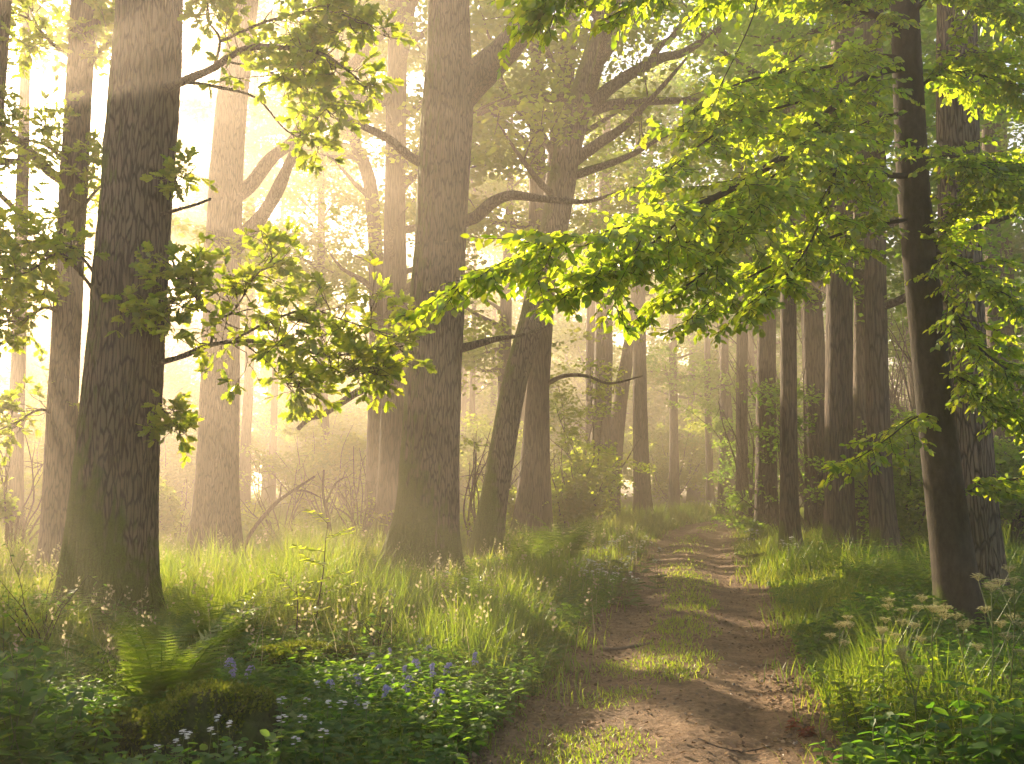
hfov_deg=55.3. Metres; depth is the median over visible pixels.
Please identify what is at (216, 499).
oak tree
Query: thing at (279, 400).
woodland tree
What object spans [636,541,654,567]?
white wildflower
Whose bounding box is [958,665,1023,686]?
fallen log
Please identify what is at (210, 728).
white wildflower
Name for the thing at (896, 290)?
woodland tree
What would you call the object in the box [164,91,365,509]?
woodland tree
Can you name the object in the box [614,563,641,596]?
white wildflower
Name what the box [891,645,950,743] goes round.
cow parsley
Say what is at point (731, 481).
woodland tree
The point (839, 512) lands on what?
woodland tree
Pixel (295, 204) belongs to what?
woodland tree
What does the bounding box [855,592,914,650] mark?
nettle plant
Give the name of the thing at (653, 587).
white wildflower
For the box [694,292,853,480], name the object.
shrub
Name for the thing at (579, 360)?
woodland tree
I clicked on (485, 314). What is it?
woodland tree
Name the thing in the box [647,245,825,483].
woodland tree
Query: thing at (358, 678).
bluebell
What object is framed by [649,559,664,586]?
white wildflower
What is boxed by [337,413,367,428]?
shrub
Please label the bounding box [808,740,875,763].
nettle plant
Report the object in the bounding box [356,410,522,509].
shrub
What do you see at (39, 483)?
shrub
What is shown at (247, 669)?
bluebell
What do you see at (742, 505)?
shrub
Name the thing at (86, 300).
woodland tree
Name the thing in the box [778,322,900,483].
woodland tree
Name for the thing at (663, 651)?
short grass
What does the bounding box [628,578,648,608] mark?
white wildflower
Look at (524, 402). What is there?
woodland tree
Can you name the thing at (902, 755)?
nettle plant
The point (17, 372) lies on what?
woodland tree
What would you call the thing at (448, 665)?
bluebell
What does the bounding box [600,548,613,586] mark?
white wildflower
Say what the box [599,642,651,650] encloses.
fallen branch
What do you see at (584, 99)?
oak tree
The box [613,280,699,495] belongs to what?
woodland tree
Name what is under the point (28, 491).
shrub
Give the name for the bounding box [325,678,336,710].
bluebell
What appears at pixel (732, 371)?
woodland tree
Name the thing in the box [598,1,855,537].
woodland tree
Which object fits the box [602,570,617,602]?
white wildflower
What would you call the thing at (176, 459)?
shrub
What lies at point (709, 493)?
woodland tree
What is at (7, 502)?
shrub
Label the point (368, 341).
woodland tree
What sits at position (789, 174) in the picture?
beech tree
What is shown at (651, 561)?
white wildflower
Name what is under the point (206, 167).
woodland tree
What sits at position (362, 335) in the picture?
woodland tree
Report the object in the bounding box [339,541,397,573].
fern
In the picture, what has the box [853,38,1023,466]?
woodland tree
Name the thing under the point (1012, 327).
woodland tree
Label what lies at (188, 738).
white wildflower
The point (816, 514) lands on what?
shrub
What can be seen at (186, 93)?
woodland tree
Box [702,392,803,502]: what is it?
shrub
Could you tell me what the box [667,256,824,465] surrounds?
woodland tree
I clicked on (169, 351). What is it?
woodland tree
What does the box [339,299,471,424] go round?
woodland tree
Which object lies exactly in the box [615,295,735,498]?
woodland tree
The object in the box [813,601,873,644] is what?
nettle plant
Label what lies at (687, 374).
woodland tree
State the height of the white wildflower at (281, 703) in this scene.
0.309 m
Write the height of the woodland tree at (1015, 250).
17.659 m
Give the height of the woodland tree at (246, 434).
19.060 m
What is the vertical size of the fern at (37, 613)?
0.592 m
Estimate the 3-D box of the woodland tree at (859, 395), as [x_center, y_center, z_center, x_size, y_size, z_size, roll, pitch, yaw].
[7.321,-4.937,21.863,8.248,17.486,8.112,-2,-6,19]
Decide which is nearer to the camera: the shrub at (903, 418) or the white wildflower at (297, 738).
the white wildflower at (297, 738)
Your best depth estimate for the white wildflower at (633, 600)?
12.26 m
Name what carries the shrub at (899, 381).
on the ground at (630, 496)
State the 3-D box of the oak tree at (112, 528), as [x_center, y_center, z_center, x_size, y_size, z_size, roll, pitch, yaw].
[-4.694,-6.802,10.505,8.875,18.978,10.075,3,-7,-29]
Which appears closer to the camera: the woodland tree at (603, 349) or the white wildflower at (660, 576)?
the white wildflower at (660, 576)
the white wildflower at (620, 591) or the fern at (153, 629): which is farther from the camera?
the white wildflower at (620, 591)
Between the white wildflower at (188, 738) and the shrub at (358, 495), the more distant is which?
the shrub at (358, 495)
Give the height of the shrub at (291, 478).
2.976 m
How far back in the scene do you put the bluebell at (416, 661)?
6.97 m
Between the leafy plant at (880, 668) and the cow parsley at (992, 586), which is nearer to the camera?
the cow parsley at (992, 586)
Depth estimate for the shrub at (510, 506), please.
23.68 m
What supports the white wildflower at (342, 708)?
on the ground at (630, 496)
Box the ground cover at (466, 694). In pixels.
[0,553,623,763]
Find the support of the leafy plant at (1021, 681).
on the ground at (630, 496)
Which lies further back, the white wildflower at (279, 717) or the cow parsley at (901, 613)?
the cow parsley at (901, 613)
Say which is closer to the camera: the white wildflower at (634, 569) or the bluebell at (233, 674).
the bluebell at (233, 674)
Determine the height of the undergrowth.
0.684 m
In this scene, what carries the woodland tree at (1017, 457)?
on the ground at (630, 496)
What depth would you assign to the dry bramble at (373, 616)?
8.31 m
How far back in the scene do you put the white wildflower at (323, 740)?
4.76 m
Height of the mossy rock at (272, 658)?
0.361 m
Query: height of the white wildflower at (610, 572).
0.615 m
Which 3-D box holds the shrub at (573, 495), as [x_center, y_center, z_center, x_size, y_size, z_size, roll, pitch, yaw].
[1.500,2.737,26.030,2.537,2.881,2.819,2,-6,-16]
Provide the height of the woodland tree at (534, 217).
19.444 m
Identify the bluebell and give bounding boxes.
[214,656,233,676]
[229,669,235,677]
[230,660,236,677]
[244,664,254,677]
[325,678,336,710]
[353,672,373,706]
[371,683,392,712]
[402,682,410,698]
[405,674,424,696]
[411,658,427,678]
[416,663,436,697]
[416,687,444,718]
[443,660,451,675]
[472,651,478,672]
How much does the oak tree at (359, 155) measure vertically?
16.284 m
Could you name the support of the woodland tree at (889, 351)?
on the ground at (630, 496)
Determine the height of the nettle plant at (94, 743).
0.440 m
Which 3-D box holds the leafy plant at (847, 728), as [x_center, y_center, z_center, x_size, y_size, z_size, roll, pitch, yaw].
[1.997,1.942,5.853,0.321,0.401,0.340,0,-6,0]
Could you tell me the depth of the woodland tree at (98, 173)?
57.12 m
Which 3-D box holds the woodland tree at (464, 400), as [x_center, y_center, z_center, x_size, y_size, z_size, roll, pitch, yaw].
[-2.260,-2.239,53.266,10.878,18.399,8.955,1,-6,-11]
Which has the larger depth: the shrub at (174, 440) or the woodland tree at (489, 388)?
the woodland tree at (489, 388)
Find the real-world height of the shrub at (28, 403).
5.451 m
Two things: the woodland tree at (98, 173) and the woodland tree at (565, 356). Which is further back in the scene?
the woodland tree at (565, 356)
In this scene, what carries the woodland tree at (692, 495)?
on the ground at (630, 496)
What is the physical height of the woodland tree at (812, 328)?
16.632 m
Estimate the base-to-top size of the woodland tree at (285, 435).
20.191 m
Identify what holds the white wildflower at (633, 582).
on the path
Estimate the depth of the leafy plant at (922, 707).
5.44 m
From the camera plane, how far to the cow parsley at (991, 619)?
5.62 m
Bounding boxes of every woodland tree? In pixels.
[0,0,256,545]
[0,76,101,429]
[0,158,195,427]
[0,213,164,416]
[0,253,88,434]
[0,361,38,391]
[29,69,256,466]
[40,192,198,411]
[46,0,294,387]
[83,38,256,461]
[162,225,290,475]
[163,122,296,464]
[163,210,257,425]
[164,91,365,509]
[164,105,338,382]
[170,0,381,519]
[178,232,353,501]
[240,1,410,513]
[240,282,309,470]
[252,252,362,464]
[253,297,357,494]
[254,168,367,485]
[254,170,343,410]
[255,188,383,460]
[275,26,521,368]
[289,148,409,465]
[337,233,414,414]
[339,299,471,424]
[340,0,746,533]
[347,146,576,460]
[354,54,605,500]
[358,179,552,469]
[361,294,496,417]
[411,171,567,481]
[465,246,516,424]
[466,229,585,443]
[466,250,583,454]
[466,289,552,409]
[480,176,587,450]
[484,294,632,467]
[545,22,699,516]
[546,112,665,457]
[549,194,683,483]
[550,292,685,470]
[550,307,647,458]
[569,0,1006,552]
[574,49,719,514]
[583,21,727,514]
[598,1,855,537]
[612,276,801,500]
[613,152,755,507]
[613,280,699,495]
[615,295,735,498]
[624,0,1009,553]
[645,147,801,507]
[646,113,802,514]
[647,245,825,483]
[649,0,886,528]
[650,286,733,495]
[656,170,778,510]
[658,0,937,531]
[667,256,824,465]
[670,1,1023,547]
[679,324,802,486]
[684,336,801,468]
[685,0,1023,562]
[694,314,803,454]
[726,15,906,356]
[735,274,896,496]
[746,14,1023,365]
[776,239,906,448]
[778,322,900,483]
[826,0,1023,536]
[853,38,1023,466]
[857,1,1023,476]
[887,3,1023,419]
[887,122,1023,388]
[888,256,907,402]
[889,36,1023,503]
[999,54,1023,252]
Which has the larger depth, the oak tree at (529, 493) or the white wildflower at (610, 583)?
the oak tree at (529, 493)
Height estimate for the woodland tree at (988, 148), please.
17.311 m
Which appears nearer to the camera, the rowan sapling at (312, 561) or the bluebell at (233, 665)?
the bluebell at (233, 665)
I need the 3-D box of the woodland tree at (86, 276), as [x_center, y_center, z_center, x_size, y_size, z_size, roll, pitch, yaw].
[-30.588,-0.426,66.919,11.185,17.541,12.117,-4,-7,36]
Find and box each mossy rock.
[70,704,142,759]
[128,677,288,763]
[243,638,370,675]
[258,649,309,674]
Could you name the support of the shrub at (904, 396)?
on the ground at (630, 496)
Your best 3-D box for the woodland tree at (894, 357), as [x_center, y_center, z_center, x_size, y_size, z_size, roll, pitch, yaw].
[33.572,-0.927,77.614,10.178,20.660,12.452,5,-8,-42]
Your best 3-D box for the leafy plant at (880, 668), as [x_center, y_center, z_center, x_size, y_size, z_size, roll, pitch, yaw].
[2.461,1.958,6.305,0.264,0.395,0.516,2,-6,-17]
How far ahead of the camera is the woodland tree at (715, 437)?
57.84 m
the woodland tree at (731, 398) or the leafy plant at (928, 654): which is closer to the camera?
the leafy plant at (928, 654)
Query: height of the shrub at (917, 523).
3.090 m
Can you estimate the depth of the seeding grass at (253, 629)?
9.60 m
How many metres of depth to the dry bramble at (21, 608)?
8.21 m
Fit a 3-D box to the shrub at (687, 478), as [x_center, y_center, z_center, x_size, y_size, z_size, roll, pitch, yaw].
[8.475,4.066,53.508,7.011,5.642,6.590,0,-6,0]
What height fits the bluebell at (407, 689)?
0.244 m
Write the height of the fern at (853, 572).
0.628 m
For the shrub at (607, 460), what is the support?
on the ground at (630, 496)
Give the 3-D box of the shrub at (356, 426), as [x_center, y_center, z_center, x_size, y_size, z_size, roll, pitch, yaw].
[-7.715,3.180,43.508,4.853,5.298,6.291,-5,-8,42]
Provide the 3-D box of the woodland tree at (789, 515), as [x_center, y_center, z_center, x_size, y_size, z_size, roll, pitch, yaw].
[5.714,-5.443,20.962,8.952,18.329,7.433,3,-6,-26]
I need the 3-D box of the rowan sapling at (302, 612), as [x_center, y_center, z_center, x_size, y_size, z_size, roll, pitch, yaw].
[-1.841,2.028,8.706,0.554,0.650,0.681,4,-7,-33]
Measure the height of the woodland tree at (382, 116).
17.766 m
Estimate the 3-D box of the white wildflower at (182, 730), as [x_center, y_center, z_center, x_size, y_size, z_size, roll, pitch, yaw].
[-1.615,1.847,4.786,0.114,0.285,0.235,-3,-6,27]
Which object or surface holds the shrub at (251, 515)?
on the ground at (630, 496)
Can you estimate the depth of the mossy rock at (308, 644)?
7.57 m
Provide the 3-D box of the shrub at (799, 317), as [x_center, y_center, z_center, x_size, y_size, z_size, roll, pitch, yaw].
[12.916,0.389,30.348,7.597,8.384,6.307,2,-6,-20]
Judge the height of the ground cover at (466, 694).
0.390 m
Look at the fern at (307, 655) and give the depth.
7.35 m
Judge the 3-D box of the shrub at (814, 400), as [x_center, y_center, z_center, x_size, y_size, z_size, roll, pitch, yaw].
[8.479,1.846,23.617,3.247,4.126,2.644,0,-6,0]
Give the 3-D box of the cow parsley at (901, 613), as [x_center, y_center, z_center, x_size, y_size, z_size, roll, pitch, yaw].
[2.476,1.753,6.162,0.348,0.766,0.353,3,-7,-30]
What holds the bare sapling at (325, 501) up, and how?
on the ground at (630, 496)
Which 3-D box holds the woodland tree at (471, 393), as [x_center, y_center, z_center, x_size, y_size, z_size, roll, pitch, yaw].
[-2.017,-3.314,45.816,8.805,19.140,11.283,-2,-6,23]
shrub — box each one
[0,361,47,477]
[0,407,45,492]
[0,416,44,521]
[0,431,42,561]
[24,418,171,467]
[24,468,42,507]
[159,417,257,515]
[159,477,240,541]
[163,408,239,489]
[163,435,195,488]
[239,419,366,517]
[240,450,326,543]
[255,456,337,505]
[259,409,367,505]
[268,399,353,504]
[277,458,365,504]
[292,424,366,521]
[317,446,393,540]
[333,462,365,505]
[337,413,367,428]
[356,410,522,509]
[459,412,568,495]
[459,454,559,534]
[460,429,533,541]
[549,358,657,520]
[550,430,622,531]
[622,404,718,504]
[664,360,803,512]
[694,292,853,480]
[694,390,779,528]
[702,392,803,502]
[709,472,803,538]
[714,334,906,504]
[733,345,824,536]
[750,331,915,477]
[776,305,1023,495]
[800,406,1021,548]
[802,317,905,419]
[807,390,906,454]
[853,304,919,502]
[884,318,1023,551]
[888,311,1010,520]
[888,348,1021,411]
[890,393,914,491]
[1008,270,1023,394]
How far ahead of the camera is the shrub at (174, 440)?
44.26 m
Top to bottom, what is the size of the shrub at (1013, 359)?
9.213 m
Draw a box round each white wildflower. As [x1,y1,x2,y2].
[179,729,187,763]
[184,731,192,763]
[207,727,214,758]
[209,714,237,762]
[226,720,249,763]
[276,696,285,728]
[276,714,287,761]
[291,736,299,763]
[318,728,328,763]
[326,700,331,720]
[337,700,347,733]
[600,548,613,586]
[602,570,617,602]
[605,540,618,575]
[611,558,633,590]
[613,536,627,563]
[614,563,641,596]
[615,567,624,593]
[618,556,643,592]
[621,578,631,604]
[624,547,645,584]
[625,552,642,580]
[628,572,644,602]
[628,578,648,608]
[631,546,652,575]
[635,535,656,562]
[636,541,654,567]
[642,560,667,591]
[648,548,666,578]
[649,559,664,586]
[735,531,756,559]
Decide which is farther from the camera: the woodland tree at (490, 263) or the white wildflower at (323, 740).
the woodland tree at (490, 263)
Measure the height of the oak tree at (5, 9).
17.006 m
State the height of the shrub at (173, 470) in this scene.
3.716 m
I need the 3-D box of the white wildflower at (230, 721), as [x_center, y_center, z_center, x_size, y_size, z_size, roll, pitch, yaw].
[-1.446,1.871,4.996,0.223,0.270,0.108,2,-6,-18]
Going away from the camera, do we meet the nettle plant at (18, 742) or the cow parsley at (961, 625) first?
the nettle plant at (18, 742)
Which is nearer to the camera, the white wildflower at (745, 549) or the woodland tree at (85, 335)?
the white wildflower at (745, 549)
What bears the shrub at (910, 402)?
on the ground at (630, 496)
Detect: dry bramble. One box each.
[0,544,106,646]
[338,588,406,655]
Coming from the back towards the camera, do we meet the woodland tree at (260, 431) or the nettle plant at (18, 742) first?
the woodland tree at (260, 431)
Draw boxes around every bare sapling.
[244,476,320,550]
[321,470,346,539]
[337,508,356,539]
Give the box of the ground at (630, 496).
[24,484,1023,763]
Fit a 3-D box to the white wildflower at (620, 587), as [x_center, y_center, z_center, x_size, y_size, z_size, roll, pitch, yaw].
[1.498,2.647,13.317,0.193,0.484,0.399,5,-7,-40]
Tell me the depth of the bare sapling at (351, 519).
19.81 m
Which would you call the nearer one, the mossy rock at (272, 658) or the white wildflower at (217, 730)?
the white wildflower at (217, 730)
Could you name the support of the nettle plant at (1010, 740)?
on the ground at (630, 496)
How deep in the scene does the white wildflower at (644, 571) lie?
16.11 m
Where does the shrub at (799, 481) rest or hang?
on the ground at (630, 496)
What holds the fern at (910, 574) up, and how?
on the ground at (630, 496)
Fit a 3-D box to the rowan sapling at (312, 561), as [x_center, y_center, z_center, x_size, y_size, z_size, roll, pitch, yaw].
[-1.801,1.806,9.292,0.639,1.182,0.594,4,-7,-34]
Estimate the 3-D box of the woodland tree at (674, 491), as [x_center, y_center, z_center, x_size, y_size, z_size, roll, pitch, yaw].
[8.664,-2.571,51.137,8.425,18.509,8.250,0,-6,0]
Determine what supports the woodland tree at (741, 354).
on the ground at (630, 496)
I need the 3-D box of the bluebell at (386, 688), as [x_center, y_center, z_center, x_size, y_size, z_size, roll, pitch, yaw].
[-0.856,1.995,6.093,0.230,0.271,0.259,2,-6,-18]
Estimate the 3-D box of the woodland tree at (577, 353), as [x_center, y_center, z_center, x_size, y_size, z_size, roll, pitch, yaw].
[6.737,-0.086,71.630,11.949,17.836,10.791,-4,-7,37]
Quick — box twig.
[698,738,773,751]
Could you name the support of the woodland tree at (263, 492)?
on the ground at (630, 496)
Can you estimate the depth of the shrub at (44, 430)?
38.05 m
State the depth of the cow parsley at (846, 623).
6.67 m
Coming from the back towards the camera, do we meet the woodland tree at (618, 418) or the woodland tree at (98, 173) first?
the woodland tree at (98, 173)
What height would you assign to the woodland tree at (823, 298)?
16.931 m
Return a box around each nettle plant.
[0,614,51,733]
[0,666,73,763]
[34,688,123,763]
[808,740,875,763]
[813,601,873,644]
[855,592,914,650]
[857,702,987,763]
[937,680,1023,763]
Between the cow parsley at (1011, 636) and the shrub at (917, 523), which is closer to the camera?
the cow parsley at (1011, 636)
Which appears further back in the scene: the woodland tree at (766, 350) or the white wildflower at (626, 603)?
the woodland tree at (766, 350)
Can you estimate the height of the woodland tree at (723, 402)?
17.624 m
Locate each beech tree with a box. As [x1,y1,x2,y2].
[383,0,1023,649]
[487,0,783,126]
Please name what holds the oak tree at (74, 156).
on the ground at (630, 496)
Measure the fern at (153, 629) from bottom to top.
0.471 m
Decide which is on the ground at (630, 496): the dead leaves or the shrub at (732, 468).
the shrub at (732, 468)
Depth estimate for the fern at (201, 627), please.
8.61 m
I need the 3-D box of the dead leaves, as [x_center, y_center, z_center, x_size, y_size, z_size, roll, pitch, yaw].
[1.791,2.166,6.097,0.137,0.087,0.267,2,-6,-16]
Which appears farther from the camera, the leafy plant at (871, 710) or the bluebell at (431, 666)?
the bluebell at (431, 666)
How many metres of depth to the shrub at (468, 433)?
40.06 m
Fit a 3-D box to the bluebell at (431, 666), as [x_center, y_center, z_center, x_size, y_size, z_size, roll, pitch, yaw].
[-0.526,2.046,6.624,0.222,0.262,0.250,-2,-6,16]
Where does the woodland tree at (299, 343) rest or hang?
on the ground at (630, 496)
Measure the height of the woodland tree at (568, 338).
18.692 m
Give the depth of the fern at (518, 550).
14.73 m
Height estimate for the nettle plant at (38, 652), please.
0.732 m
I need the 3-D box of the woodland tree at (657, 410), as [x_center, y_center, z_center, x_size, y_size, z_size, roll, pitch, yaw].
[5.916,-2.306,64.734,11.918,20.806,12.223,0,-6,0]
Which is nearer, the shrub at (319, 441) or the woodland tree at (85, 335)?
the shrub at (319, 441)
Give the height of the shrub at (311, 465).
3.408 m
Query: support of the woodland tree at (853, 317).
on the ground at (630, 496)
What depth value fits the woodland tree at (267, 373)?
51.55 m
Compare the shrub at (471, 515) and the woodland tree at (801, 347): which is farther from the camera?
the woodland tree at (801, 347)
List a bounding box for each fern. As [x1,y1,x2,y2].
[10,583,112,644]
[33,582,275,706]
[117,605,207,655]
[144,585,296,646]
[267,638,345,666]
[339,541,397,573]
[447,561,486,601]
[490,524,573,568]
[495,511,606,564]
[813,549,906,588]
[850,551,931,596]
[980,563,1023,639]
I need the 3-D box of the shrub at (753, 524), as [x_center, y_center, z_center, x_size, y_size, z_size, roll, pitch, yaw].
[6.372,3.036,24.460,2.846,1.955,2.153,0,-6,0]
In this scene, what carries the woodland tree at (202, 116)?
on the ground at (630, 496)
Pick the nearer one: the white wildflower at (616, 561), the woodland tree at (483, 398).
the white wildflower at (616, 561)
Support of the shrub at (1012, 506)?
on the ground at (630, 496)
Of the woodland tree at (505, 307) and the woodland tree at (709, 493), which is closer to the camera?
the woodland tree at (505, 307)
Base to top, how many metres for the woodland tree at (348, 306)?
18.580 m
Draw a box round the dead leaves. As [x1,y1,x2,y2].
[785,717,817,737]
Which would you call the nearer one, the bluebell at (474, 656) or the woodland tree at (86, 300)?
the bluebell at (474, 656)
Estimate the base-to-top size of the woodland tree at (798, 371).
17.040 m
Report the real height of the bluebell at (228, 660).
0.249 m
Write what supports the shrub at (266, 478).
on the ground at (630, 496)
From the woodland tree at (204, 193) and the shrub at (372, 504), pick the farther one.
the woodland tree at (204, 193)
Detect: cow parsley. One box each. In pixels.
[817,615,865,695]
[860,617,894,681]
[878,596,926,706]
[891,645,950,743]
[896,594,960,728]
[936,604,985,696]
[961,564,1019,710]
[974,575,1023,719]
[996,618,1023,742]
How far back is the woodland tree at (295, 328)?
85.72 m
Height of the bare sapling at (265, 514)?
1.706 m
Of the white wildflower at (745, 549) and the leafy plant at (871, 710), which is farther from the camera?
the white wildflower at (745, 549)
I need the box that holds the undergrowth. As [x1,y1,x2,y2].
[750,532,1023,763]
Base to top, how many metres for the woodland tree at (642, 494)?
19.003 m
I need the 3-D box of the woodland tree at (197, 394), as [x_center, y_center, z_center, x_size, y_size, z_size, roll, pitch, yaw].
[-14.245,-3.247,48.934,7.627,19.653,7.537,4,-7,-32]
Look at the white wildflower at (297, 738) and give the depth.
4.70 m
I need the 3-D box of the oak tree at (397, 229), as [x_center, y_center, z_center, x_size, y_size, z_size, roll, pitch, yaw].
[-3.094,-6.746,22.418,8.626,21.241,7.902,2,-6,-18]
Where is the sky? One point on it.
(39, 82)
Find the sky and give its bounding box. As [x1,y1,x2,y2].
[0,0,1023,483]
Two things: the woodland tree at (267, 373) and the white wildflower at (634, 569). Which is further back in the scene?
the woodland tree at (267, 373)
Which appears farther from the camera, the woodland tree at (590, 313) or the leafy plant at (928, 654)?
the woodland tree at (590, 313)
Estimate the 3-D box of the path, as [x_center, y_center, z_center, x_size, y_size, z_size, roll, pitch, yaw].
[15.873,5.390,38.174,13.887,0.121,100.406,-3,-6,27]
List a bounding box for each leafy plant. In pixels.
[812,669,867,737]
[836,680,914,747]
[858,652,917,699]
[902,678,956,746]
[911,683,990,740]
[924,649,973,689]
[965,666,1023,712]
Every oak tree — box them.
[0,0,74,339]
[0,0,258,579]
[0,0,436,625]
[44,0,392,564]
[188,0,577,546]
[240,0,568,533]
[296,0,619,577]
[376,0,728,541]
[395,0,777,557]
[682,0,1023,604]
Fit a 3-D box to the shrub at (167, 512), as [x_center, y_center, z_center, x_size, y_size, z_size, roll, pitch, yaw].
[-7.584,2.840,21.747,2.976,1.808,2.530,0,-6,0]
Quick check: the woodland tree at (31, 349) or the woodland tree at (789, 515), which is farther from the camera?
the woodland tree at (31, 349)
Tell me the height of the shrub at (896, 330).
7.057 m
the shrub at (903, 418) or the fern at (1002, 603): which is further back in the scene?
the shrub at (903, 418)
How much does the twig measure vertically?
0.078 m
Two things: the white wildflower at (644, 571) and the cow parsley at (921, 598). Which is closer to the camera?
the cow parsley at (921, 598)
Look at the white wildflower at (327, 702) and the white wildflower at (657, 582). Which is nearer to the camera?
the white wildflower at (327, 702)
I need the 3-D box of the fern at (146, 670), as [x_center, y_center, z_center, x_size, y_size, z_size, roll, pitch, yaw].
[-2.188,1.720,6.123,1.448,0.827,1.416,0,-6,0]
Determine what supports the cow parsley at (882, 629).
on the ground at (630, 496)
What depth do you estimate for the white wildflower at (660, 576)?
15.30 m
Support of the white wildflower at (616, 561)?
on the ground at (630, 496)
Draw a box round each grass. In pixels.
[0,522,642,680]
[497,524,723,763]
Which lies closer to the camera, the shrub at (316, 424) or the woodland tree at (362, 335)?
the shrub at (316, 424)
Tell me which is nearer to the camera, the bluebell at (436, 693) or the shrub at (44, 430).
the bluebell at (436, 693)
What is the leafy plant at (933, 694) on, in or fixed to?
on the ground at (630, 496)
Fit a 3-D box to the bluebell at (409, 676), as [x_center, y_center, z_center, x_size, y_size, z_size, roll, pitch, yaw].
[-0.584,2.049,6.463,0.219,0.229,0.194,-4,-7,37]
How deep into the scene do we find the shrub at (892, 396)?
25.59 m
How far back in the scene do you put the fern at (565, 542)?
15.70 m
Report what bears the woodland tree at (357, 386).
on the ground at (630, 496)
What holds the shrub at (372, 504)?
on the ground at (630, 496)
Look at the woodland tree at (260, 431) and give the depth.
56.12 m
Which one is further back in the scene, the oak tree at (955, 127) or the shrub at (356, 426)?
the shrub at (356, 426)
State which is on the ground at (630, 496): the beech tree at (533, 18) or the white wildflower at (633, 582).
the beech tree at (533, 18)
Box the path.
[466,520,842,763]
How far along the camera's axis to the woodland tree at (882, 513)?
17.52 m
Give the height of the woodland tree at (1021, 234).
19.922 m
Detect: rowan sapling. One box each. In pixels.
[267,571,330,632]
[289,509,357,622]

